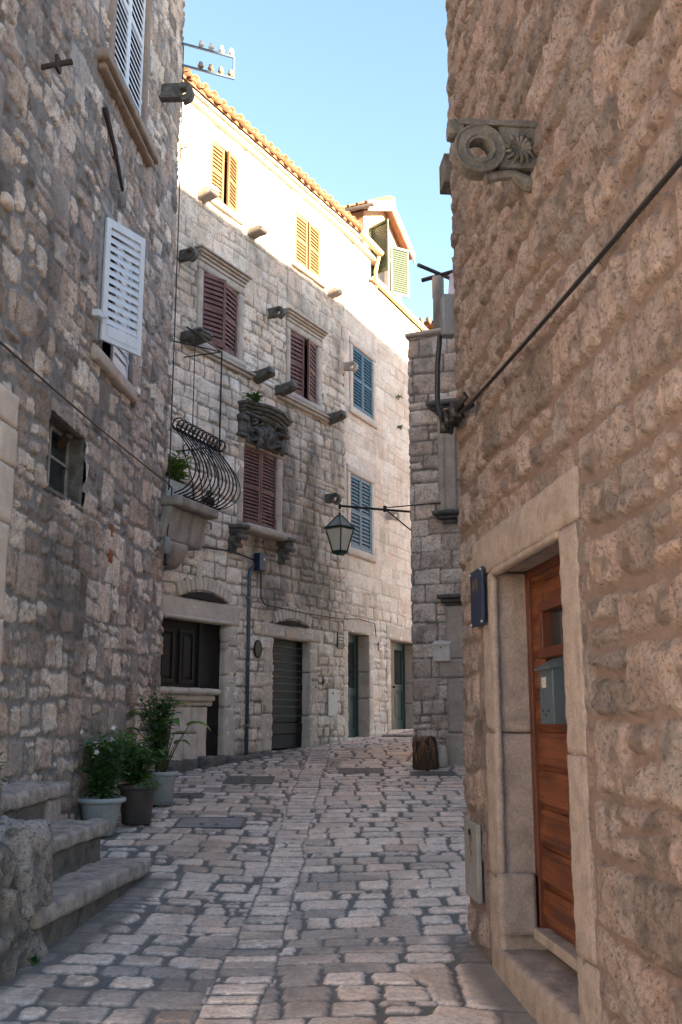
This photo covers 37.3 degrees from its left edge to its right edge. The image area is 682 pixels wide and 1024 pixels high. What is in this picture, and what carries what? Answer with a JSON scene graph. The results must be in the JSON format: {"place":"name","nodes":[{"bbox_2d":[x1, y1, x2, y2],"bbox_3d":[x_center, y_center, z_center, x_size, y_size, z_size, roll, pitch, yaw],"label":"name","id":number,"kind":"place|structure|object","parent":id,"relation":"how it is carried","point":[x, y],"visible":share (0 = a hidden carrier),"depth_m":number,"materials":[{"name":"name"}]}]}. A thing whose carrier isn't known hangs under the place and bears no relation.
{"place":"outdoors","nodes":[
{"label":"outdoors","id":0,"kind":"place"},
{"bbox_2d":[0,730,536,1023],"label":"street","id":1,"kind":"structure","parent":0,"point":[317,888],"depth_m":7.72,"materials":[{"name":"stone"}]},
{"bbox_2d":[0,768,54,981],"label":"rubble wall","id":2,"kind":"structure","parent":1,"relation":"on","point":[26,870],"depth_m":6.38,"materials":[{"name":"grey stone"}]},
{"bbox_2d":[0,752,9,792],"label":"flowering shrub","id":3,"kind":"object","parent":2,"relation":"on","point":[1,769],"visible":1,"depth_m":6.89,"materials":[{"name":"green plant"}]},
{"bbox_2d":[27,952,42,965],"bbox_3d":[-1.970,2.861,6.467,0.138,0.070,0.167,0,-11,0],"label":"weed","id":4,"kind":"object","parent":1,"relation":"on","point":[35,959],"visible":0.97,"depth_m":6.44,"materials":[{"name":"green plant"}]},
{"bbox_2d":[1,780,149,947],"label":"stone steps","id":5,"kind":"structure","parent":1,"relation":"on","point":[88,883],"depth_m":8.02,"materials":[{"name":"grey stone"}]},
{"bbox_2d":[0,0,194,820],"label":"rubble stone house","id":6,"kind":"structure","parent":1,"relation":"on","point":[92,97],"depth_m":10.92,"materials":[{"name":"stone"}]},
{"bbox_2d":[0,53,7,233],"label":"window","id":7,"kind":"structure","parent":6,"relation":"in","point":[3,65],"depth_m":8.77,"materials":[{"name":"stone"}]},
{"bbox_2d":[44,409,85,512],"bbox_3d":[-2.976,-0.523,10.379,0.347,0.863,1.199,-1,-11,4],"label":"window","id":8,"kind":"structure","parent":6,"relation":"in","point":[64,468],"depth_m":10.75,"materials":[{"name":"stone"}]},
{"bbox_2d":[0,341,168,483],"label":"cable","id":9,"kind":"object","parent":6,"relation":"attached to","point":[52,387],"visible":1,"depth_m":10.32,"materials":[{"name":"black rubber"}]},
{"bbox_2d":[90,200,145,402],"bbox_3d":[-2.691,-2.484,12.202,0.665,1.926,1.760,-1,-11,4],"label":"window","id":10,"kind":"structure","parent":6,"relation":"in","point":[117,314],"depth_m":11.87,"materials":[{"name":"white paint"}]},
{"bbox_2d":[96,0,158,166],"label":"window","id":11,"kind":"structure","parent":6,"relation":"in","point":[123,66],"depth_m":13.06,"materials":[{"name":"white wood"}]},
{"bbox_2d":[168,46,183,489],"bbox_3d":[-2.482,-3.845,15.250,0.039,7.200,0.050,0,-11,0],"label":"cable","id":12,"kind":"object","parent":6,"relation":"attached to","point":[176,286],"visible":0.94,"depth_m":15.14,"materials":[{"name":"black rubber"}]},
{"bbox_2d":[181,39,234,79],"bbox_3d":[-2.159,-7.200,16.032,0.990,0.585,0.100,5,-13,-23],"label":"insulator rack","id":13,"kind":"object","parent":6,"relation":"attached to","point":[231,72],"visible":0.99,"depth_m":16.07,"materials":[{"name":"grey metal"}]},
{"bbox_2d":[77,725,143,836],"bbox_3d":[-2.491,2.822,10.670,0.697,1.129,0.686,-10,-15,40],"label":"potted plant","id":14,"kind":"object","parent":1,"relation":"on","point":[98,802],"visible":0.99,"depth_m":10.56,"materials":[{"name":"green plant"}]},
{"bbox_2d":[110,729,169,824],"bbox_3d":[-2.358,2.927,11.212,0.791,1.025,0.772,10,-15,-40],"label":"potted plant","id":15,"kind":"object","parent":1,"relation":"on","point":[137,804],"visible":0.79,"depth_m":11.09,"materials":[{"name":"green plant"}]},
{"bbox_2d":[126,690,209,804],"bbox_3d":[-2.205,2.886,12.427,1.248,1.369,0.649,0,-11,0],"label":"potted plant","id":16,"kind":"object","parent":1,"relation":"on","point":[165,779],"visible":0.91,"depth_m":12.38,"materials":[{"name":"green plant"}]},
{"bbox_2d":[173,793,204,798],"bbox_3d":[-1.975,3.661,12.930,0.410,0.101,0.360,0,-11,0],"label":"manhole cover","id":17,"kind":"object","parent":1,"relation":"on","point":[188,795],"visible":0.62,"depth_m":12.94,"materials":[{"name":"grey metal"}]},
{"bbox_2d":[172,817,246,828],"bbox_3d":[-1.450,3.482,11.232,0.760,0.120,0.560,0,-11,0],"label":"manhole cover","id":18,"kind":"object","parent":1,"relation":"on","point":[213,822],"visible":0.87,"depth_m":11.23,"materials":[{"name":"grey metal"}]},
{"bbox_2d":[223,776,274,783],"bbox_3d":[-1.290,3.795,14.204,0.680,0.125,0.610,0,-11,0],"label":"manhole cover","id":19,"kind":"object","parent":1,"relation":"on","point":[249,780],"visible":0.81,"depth_m":14.14,"materials":[{"name":"grey metal"}]},
{"bbox_2d":[158,67,363,772],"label":"old stone house","id":20,"kind":"structure","parent":1,"relation":"on","point":[265,226],"depth_m":17.68,"materials":[{"name":"stone"}]},
{"bbox_2d":[163,536,169,565],"bbox_3d":[-2.435,0.545,14.065,0.100,0.418,0.100,-1,-11,4],"label":"cable terminal","id":21,"kind":"object","parent":20,"relation":"attached to","point":[166,543],"visible":1,"depth_m":14.04,"materials":[{"name":"grey metal"}]},
{"bbox_2d":[166,484,172,536],"bbox_3d":[-2.438,0.113,14.256,0.046,1.054,0.220,-2,-12,10],"label":"cable","id":22,"kind":"object","parent":20,"relation":"attached to","point":[171,494],"visible":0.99,"depth_m":14.32,"materials":[{"name":"black rubber"}]},
{"bbox_2d":[164,450,191,498],"bbox_3d":[-2.464,-0.504,14.918,0.513,0.749,0.854,-1,-12,7],"label":"planter","id":23,"kind":"object","parent":20,"relation":"on","point":[177,471],"visible":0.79,"depth_m":14.84,"materials":[{"name":"grey plastic"}]},
{"bbox_2d":[160,618,219,755],"bbox_3d":[-2.408,2.721,15.582,0.200,2.060,1.680,-6,-13,28],"label":"door","id":24,"kind":"structure","parent":20,"relation":"in","point":[190,658],"depth_m":15.79,"materials":[{"name":"brown wood"}]},
{"bbox_2d":[202,488,215,506],"bbox_3d":[-2.000,-0.201,15.362,0.246,0.331,0.275,5,-13,-24],"label":"flower pot","id":25,"kind":"object","parent":20,"relation":"on","point":[209,498],"visible":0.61,"depth_m":15.27,"materials":[{"name":"ceramic"}]},
{"bbox_2d":[184,244,255,379],"bbox_3d":[-2.122,-3.369,17.192,0.467,1.827,2.003,-6,-13,28],"label":"window","id":26,"kind":"structure","parent":20,"relation":"in","point":[219,305],"depth_m":17.09,"materials":[{"name":"wood"}]},
{"bbox_2d":[207,131,243,224],"bbox_3d":[-2.139,-5.816,17.733,0.392,1.296,1.100,-6,-13,28],"label":"window","id":27,"kind":"structure","parent":20,"relation":"in","point":[224,169],"depth_m":17.72,"materials":[{"name":"wood"}]},
{"bbox_2d":[202,546,255,560],"bbox_3d":[-2.021,0.645,16.262,0.037,0.187,2.304,-6,-13,28],"label":"cable","id":28,"kind":"object","parent":20,"relation":"attached to","point":[229,551],"visible":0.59,"depth_m":16.61,"materials":[{"name":"black rubber"}]},
{"bbox_2d":[243,565,255,754],"bbox_3d":[-1.525,2.506,16.857,0.100,3.288,0.216,-6,-13,28],"label":"downpipe","id":29,"kind":"object","parent":20,"relation":"attached to","point":[248,663],"visible":0.92,"depth_m":16.78,"materials":[{"name":"grey metal"}]},
{"bbox_2d":[241,391,263,401],"bbox_3d":[-1.474,-1.964,17.327,0.365,0.162,0.352,-10,-15,39],"label":"weed","id":30,"kind":"object","parent":20,"relation":"on","point":[255,397],"visible":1,"depth_m":17.30,"materials":[{"name":"green plant"}]},
{"bbox_2d":[254,640,261,657],"bbox_3d":[-1.406,2.321,17.127,0.028,0.310,0.230,-6,-13,28],"label":"oval plaque","id":31,"kind":"object","parent":20,"relation":"attached to","point":[257,648],"visible":1,"depth_m":17.11,"materials":[{"name":"black metal"}]},
{"bbox_2d":[254,553,265,571],"bbox_3d":[-1.385,0.859,17.318,0.125,0.300,0.200,-6,-13,28],"label":"junction box","id":32,"kind":"object","parent":20,"relation":"attached to","point":[260,562],"visible":1,"depth_m":17.25,"materials":[{"name":"blue metal"}]},
{"bbox_2d":[227,399,296,564],"bbox_3d":[-1.446,-0.502,17.663,0.652,2.699,1.779,-6,-13,28],"label":"window","id":33,"kind":"structure","parent":20,"relation":"in","point":[262,427],"depth_m":17.68,"materials":[{"name":"wood"}]},
{"bbox_2d":[271,639,302,749],"bbox_3d":[-1.070,3.262,18.069,0.144,1.930,1.270,-6,-13,28],"label":"door","id":34,"kind":"structure","parent":20,"relation":"in","point":[287,655],"depth_m":18.13,"materials":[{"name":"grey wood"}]},
{"bbox_2d":[260,572,341,618],"bbox_3d":[-0.690,1.567,18.572,0.041,0.591,2.930,-6,-13,28],"label":"cable","id":35,"kind":"object","parent":20,"relation":"attached to","point":[285,608],"visible":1,"depth_m":17.72,"materials":[{"name":"black rubber"}]},
{"bbox_2d":[277,307,329,422],"bbox_3d":[-0.797,-2.814,19.528,0.468,1.827,1.991,-6,-13,28],"label":"window","id":36,"kind":"structure","parent":20,"relation":"in","point":[304,338],"depth_m":19.49,"materials":[{"name":"wood"}]},
{"bbox_2d":[291,205,325,288],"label":"window","id":37,"kind":"structure","parent":20,"relation":"in","point":[307,254],"depth_m":20.16,"materials":[{"name":"wood"}]},
{"bbox_2d":[327,689,336,715],"bbox_3d":[-0.163,3.611,19.160,0.034,0.500,0.340,-6,-13,28],"label":"meter cover","id":38,"kind":"object","parent":20,"relation":"attached to","point":[331,702],"visible":1,"depth_m":19.12,"materials":[{"name":"grey metal"}]},
{"bbox_2d":[337,632,342,648],"bbox_3d":[-0.014,2.501,19.674,0.022,0.320,0.220,-6,-13,28],"label":"wall sign","id":39,"kind":"object","parent":20,"relation":"attached to","point":[339,640],"visible":1,"depth_m":19.64,"materials":[{"name":"black metal"}]},
{"bbox_2d":[339,768,383,774],"bbox_3d":[0.300,3.883,15.028,0.660,0.119,0.560,0,-11,0],"label":"manhole cover","id":40,"kind":"object","parent":1,"relation":"on","point":[365,771],"visible":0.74,"depth_m":14.98,"materials":[{"name":"grey metal"}]},
{"bbox_2d":[342,195,427,741],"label":"pale stone house","id":41,"kind":"structure","parent":1,"relation":"on","point":[381,319],"depth_m":22.30,"materials":[{"name":"stone"}]},
{"bbox_2d":[344,634,357,737],"bbox_3d":[0.132,3.509,20.423,0.092,2.080,1.050,-5,-13,24],"label":"door","id":42,"kind":"structure","parent":41,"relation":"in","point":[352,639],"depth_m":20.69,"materials":[{"name":"green paint"}]},
{"bbox_2d":[343,335,377,429],"bbox_3d":[0.355,-2.770,21.911,0.353,1.704,1.481,-5,-13,24],"label":"window","id":43,"kind":"structure","parent":41,"relation":"in","point":[362,391],"depth_m":21.91,"materials":[{"name":"wood"}]},
{"bbox_2d":[344,463,376,562],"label":"window","id":44,"kind":"structure","parent":41,"relation":"in","point":[360,490],"depth_m":21.23,"materials":[{"name":"wood"}]},
{"bbox_2d":[346,618,376,636],"bbox_3d":[0.423,2.334,20.582,0.028,0.313,1.560,-5,-13,24],"label":"cable","id":45,"kind":"object","parent":41,"relation":"attached to","point":[366,621],"visible":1,"depth_m":20.79,"materials":[{"name":"black rubber"}]},
{"bbox_2d":[379,642,382,650],"bbox_3d":[0.846,2.850,21.449,0.022,0.180,0.180,-5,-13,24],"label":"house number","id":46,"kind":"object","parent":41,"relation":"attached to","point":[380,646],"visible":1,"depth_m":21.44,"materials":[{"name":"white ceramic"}]},
{"bbox_2d":[390,641,405,728],"bbox_3d":[1.161,3.879,22.599,0.092,1.940,1.480,-5,-13,24],"label":"door","id":47,"kind":"structure","parent":41,"relation":"in","point":[398,717],"depth_m":22.92,"materials":[{"name":"green paint"}]},
{"bbox_2d":[383,734,412,736],"bbox_3d":[1.200,4.652,20.892,0.660,0.093,0.460,0,-11,0],"label":"manhole cover","id":48,"kind":"object","parent":1,"relation":"on","point":[397,735],"visible":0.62,"depth_m":20.89,"materials":[{"name":"grey metal"}]},
{"bbox_2d":[412,734,438,769],"bbox_3d":[1.261,3.635,15.332,0.372,0.527,0.397,9,-14,-36],"label":"tree stump","id":49,"kind":"object","parent":1,"relation":"on","point":[425,755],"visible":1,"depth_m":15.19,"materials":[{"name":"brown wood"}]},
{"bbox_2d":[419,317,432,329],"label":"peach house","id":50,"kind":"structure","parent":1,"relation":"on","point":[428,323],"depth_m":29.36,"materials":[{"name":"ceramic"}]},
{"bbox_2d":[410,771,457,776],"bbox_3d":[1.350,3.853,14.753,0.660,0.106,0.410,0,-11,0],"label":"manhole cover","id":51,"kind":"object","parent":1,"relation":"on","point":[432,773],"visible":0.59,"depth_m":14.78,"materials":[{"name":"grey metal"}]},
{"bbox_2d":[405,263,465,766],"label":"alley house","id":52,"kind":"structure","parent":1,"relation":"on","point":[436,609],"depth_m":16.54,"materials":[{"name":"stone"}]},
{"bbox_2d":[324,502,440,554],"bbox_3d":[0.677,0.286,16.702,1.933,0.900,0.591,1,-12,-7],"label":"wall lantern","id":53,"kind":"object","parent":52,"relation":"attached to","point":[339,527],"depth_m":16.51,"materials":[{"name":"black metal"}]},
{"bbox_2d":[432,640,450,660],"bbox_3d":[1.609,2.210,16.099,0.294,0.329,0.125,-5,-12,23],"label":"mailbox","id":54,"kind":"object","parent":52,"relation":"attached to","point":[441,650],"visible":1,"depth_m":16.06,"materials":[{"name":"grey metal"}]},
{"bbox_2d":[426,398,459,523],"bbox_3d":[2.406,-0.862,16.504,1.945,2.075,0.546,-5,-12,23],"label":"window","id":55,"kind":"structure","parent":52,"relation":"in","point":[448,489],"depth_m":16.64,"materials":[{"name":"stone"}]},
{"bbox_2d":[448,273,454,293],"bbox_3d":[2.111,-3.842,17.454,0.618,0.670,0.086,-5,-12,23],"label":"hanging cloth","id":56,"kind":"object","parent":52,"relation":"hanging from","point":[451,289],"visible":0.1,"depth_m":17.57,"materials":[{"name":"white fabric"}]},
{"bbox_2d":[437,745,447,767],"bbox_3d":[1.552,3.748,15.459,0.183,0.359,0.192,0,-11,0],"label":"rounded stone","id":57,"kind":"object","parent":1,"relation":"on","point":[442,757],"visible":0.91,"depth_m":15.38,"materials":[{"name":"stone"}]},
{"bbox_2d":[439,0,681,1023],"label":"stone house","id":58,"kind":"structure","parent":1,"relation":"on","point":[563,133],"depth_m":4.94,"materials":[{"name":"stone"}]},
{"bbox_2d":[440,294,454,338],"bbox_3d":[0.849,-1.555,8.030,0.100,0.340,0.110,1,-12,-5],"label":"cable box","id":59,"kind":"object","parent":58,"relation":"attached to","point":[447,315],"visible":0.83,"depth_m":7.98,"materials":[{"name":"grey metal"}]},
{"bbox_2d":[435,335,442,418],"bbox_3d":[0.778,-1.018,7.872,0.071,0.780,0.141,5,-13,-25],"label":"cable","id":60,"kind":"object","parent":59,"relation":"attached to","point":[437,373],"visible":0.83,"depth_m":7.91,"materials":[{"name":"black rubber"}]},
{"bbox_2d":[439,392,474,434],"bbox_3d":[0.834,-0.722,7.343,0.137,0.158,0.791,1,-12,-5],"label":"cable clamp","id":61,"kind":"object","parent":58,"relation":"attached to","point":[451,417],"visible":0.97,"depth_m":7.29,"materials":[{"name":"black metal"}]},
{"bbox_2d":[464,818,482,903],"bbox_3d":[0.892,2.362,6.865,0.041,0.500,0.400,1,-12,-5],"label":"utility panel","id":62,"kind":"object","parent":58,"relation":"attached to","point":[473,868],"visible":1,"depth_m":6.77,"materials":[{"name":"grey metal"}]},
{"bbox_2d":[469,566,485,627],"bbox_3d":[0.918,0.578,6.825,0.030,0.380,0.350,1,-12,-5],"label":"wall plaque","id":63,"kind":"object","parent":58,"relation":"attached to","point":[477,587],"depth_m":6.78,"materials":[{"name":"blue metal"}]},
{"bbox_2d":[534,657,566,723],"bbox_3d":[1.215,1.031,5.833,0.115,0.379,0.284,1,-12,-5],"label":"mailbox","id":64,"kind":"object","parent":58,"relation":"attached to","point":[552,689],"visible":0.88,"depth_m":5.73,"materials":[{"name":"grey metal"}]},
{"bbox_2d":[524,554,577,970],"bbox_3d":[1.290,1.350,5.688,0.130,2.245,1.450,1,-12,-5],"label":"door","id":65,"kind":"structure","parent":58,"relation":"in","point":[555,930],"depth_m":6.07,"materials":[{"name":"red wood"}]},
{"bbox_2d":[461,154,681,414],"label":"cable","id":66,"kind":"object","parent":58,"relation":"attached to","point":[658,187],"visible":0.86,"depth_m":4.48,"materials":[{"name":"black rubber"}]},
{"bbox_2d":[183,0,453,320],"label":"sky","id":67,"kind":"structure","parent":0,"point":[353,93],"materials":[{"name":"blue"}]}
]}

